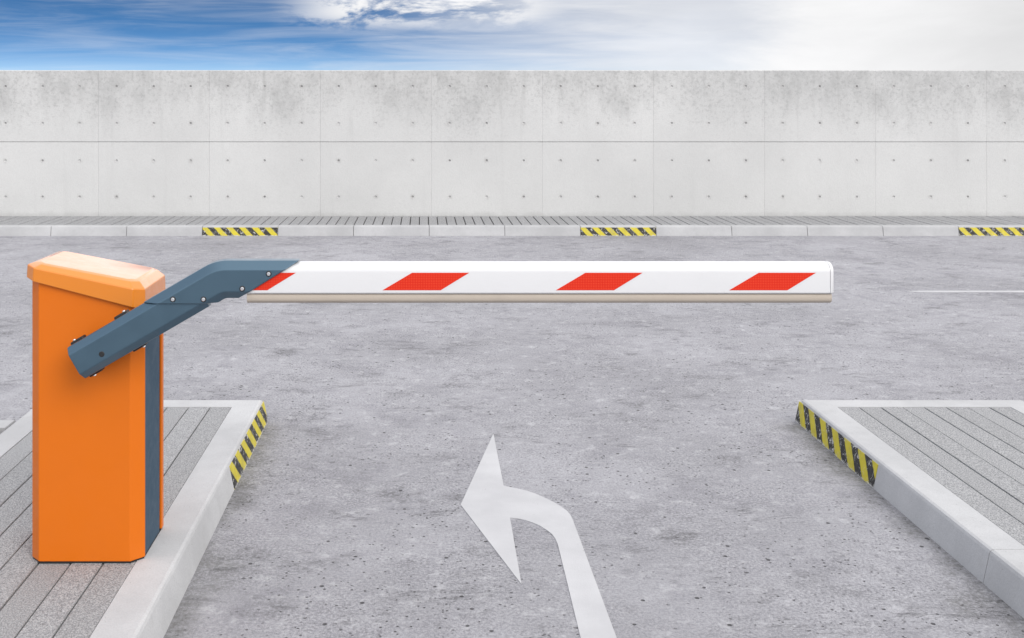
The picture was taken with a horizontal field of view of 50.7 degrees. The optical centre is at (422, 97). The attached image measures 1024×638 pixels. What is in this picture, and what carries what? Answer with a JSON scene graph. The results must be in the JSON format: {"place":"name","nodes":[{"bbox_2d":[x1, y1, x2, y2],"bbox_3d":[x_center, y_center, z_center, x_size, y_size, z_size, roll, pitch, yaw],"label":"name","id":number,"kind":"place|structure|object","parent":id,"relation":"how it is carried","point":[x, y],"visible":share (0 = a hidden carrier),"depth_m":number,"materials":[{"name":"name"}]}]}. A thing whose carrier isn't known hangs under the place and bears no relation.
{"place":"outdoors","nodes":[
{"label":"outdoors","id":0,"kind":"place"},
{"bbox_2d":[0,407,230,637],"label":"pavement","id":1,"kind":"structure","parent":0,"point":[72,600],"depth_m":3.84,"materials":[{"name":"stone paving slabs"},{"name":"concrete"}]},
{"bbox_2d":[27,251,833,563],"bbox_3d":[-0.007,1.120,3.949,2.848,1.116,0.526,0,0,0],"label":"parking barrier","id":2,"kind":"object","parent":1,"relation":"on","point":[101,325],"visible":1,"depth_m":3.86,"materials":[{"name":"orange painted steel"},{"name":"slate blue steel"},{"name":"white enamel"}]},
{"bbox_2d":[0,236,1023,637],"bbox_3d":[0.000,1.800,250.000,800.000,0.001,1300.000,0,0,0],"label":"road","id":3,"kind":"structure","parent":0,"point":[686,470],"depth_m":5.80,"materials":[{"name":"grey asphalt"}]},
{"bbox_2d":[0,420,14,433],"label":"kerb","id":4,"kind":"structure","parent":3,"relation":"on","point":[5,425],"depth_m":5.52,"materials":[{"name":"concrete"}]},
{"bbox_2d":[0,400,262,637],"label":"kerb","id":5,"kind":"structure","parent":3,"relation":"on","point":[146,601],"depth_m":4.19,"materials":[{"name":"concrete"}]},
{"bbox_2d":[229,401,267,489],"bbox_3d":[-0.876,1.745,5.463,0.026,0.108,1.055,0,0,0],"label":"hazard marking","id":6,"kind":"object","parent":5,"relation":"attached to","point":[240,460],"visible":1,"depth_m":5.38,"materials":[{"name":"paint"}]},
{"bbox_2d":[0,225,1023,235],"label":"kerb","id":7,"kind":"structure","parent":3,"relation":"on","point":[490,230],"depth_m":14.02,"materials":[{"name":"concrete"}]},
{"bbox_2d":[202,227,277,235],"bbox_3d":[-2.383,1.745,14.020,0.979,0.108,0.026,0,0,0],"label":"hazard marking","id":8,"kind":"object","parent":7,"relation":"attached to","point":[239,231],"visible":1,"depth_m":14.02,"materials":[{"name":"paint"}]},
{"bbox_2d":[581,227,655,235],"bbox_3d":[2.554,1.745,14.020,0.979,0.108,0.026,0,0,0],"label":"hazard marking","id":9,"kind":"object","parent":7,"relation":"attached to","point":[618,231],"visible":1,"depth_m":14.02,"materials":[{"name":"paint"}]},
{"bbox_2d":[959,227,1023,235],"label":"hazard marking","id":10,"kind":"object","parent":7,"relation":"attached to","point":[991,231],"visible":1,"depth_m":14.02,"materials":[{"name":"paint"}]},
{"bbox_2d":[461,434,616,637],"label":"turn arrow","id":11,"kind":"object","parent":3,"relation":"on","point":[491,504],"visible":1,"depth_m":4.51,"materials":[{"name":"paint"}]},
{"bbox_2d":[801,400,1023,617],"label":"kerb","id":12,"kind":"structure","parent":3,"relation":"on","point":[989,554],"depth_m":4.50,"materials":[{"name":"concrete"}]},
{"bbox_2d":[795,401,877,487],"bbox_3d":[2.090,1.745,5.473,0.026,0.108,1.035,0,0,0],"label":"hazard marking","id":13,"kind":"object","parent":12,"relation":"attached to","point":[856,460],"visible":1,"depth_m":5.40,"materials":[{"name":"paint"}]},
{"bbox_2d":[0,216,1023,224],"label":"pavement","id":14,"kind":"structure","parent":0,"point":[516,220],"depth_m":14.69,"materials":[{"name":"stone paving slabs"},{"name":"concrete"}]},
{"bbox_2d":[0,70,1023,216],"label":"concrete wall","id":15,"kind":"structure","parent":14,"relation":"on","point":[428,143],"depth_m":15.23,"materials":[{"name":"grey concrete"}]},
{"bbox_2d":[0,0,1023,69],"label":"sky","id":16,"kind":"structure","parent":0,"point":[35,34],"materials":[{"name":"blue"}]},
{"bbox_2d":[839,407,1023,545],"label":"pavement","id":17,"kind":"structure","parent":0,"point":[973,458],"depth_m":5.14,"materials":[{"name":"concrete"}]},
{"bbox_2d":[908,291,1023,291],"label":"lane line","id":18,"kind":"object","parent":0,"point":[965,291],"visible":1,"depth_m":9.98,"materials":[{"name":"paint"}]}
]}

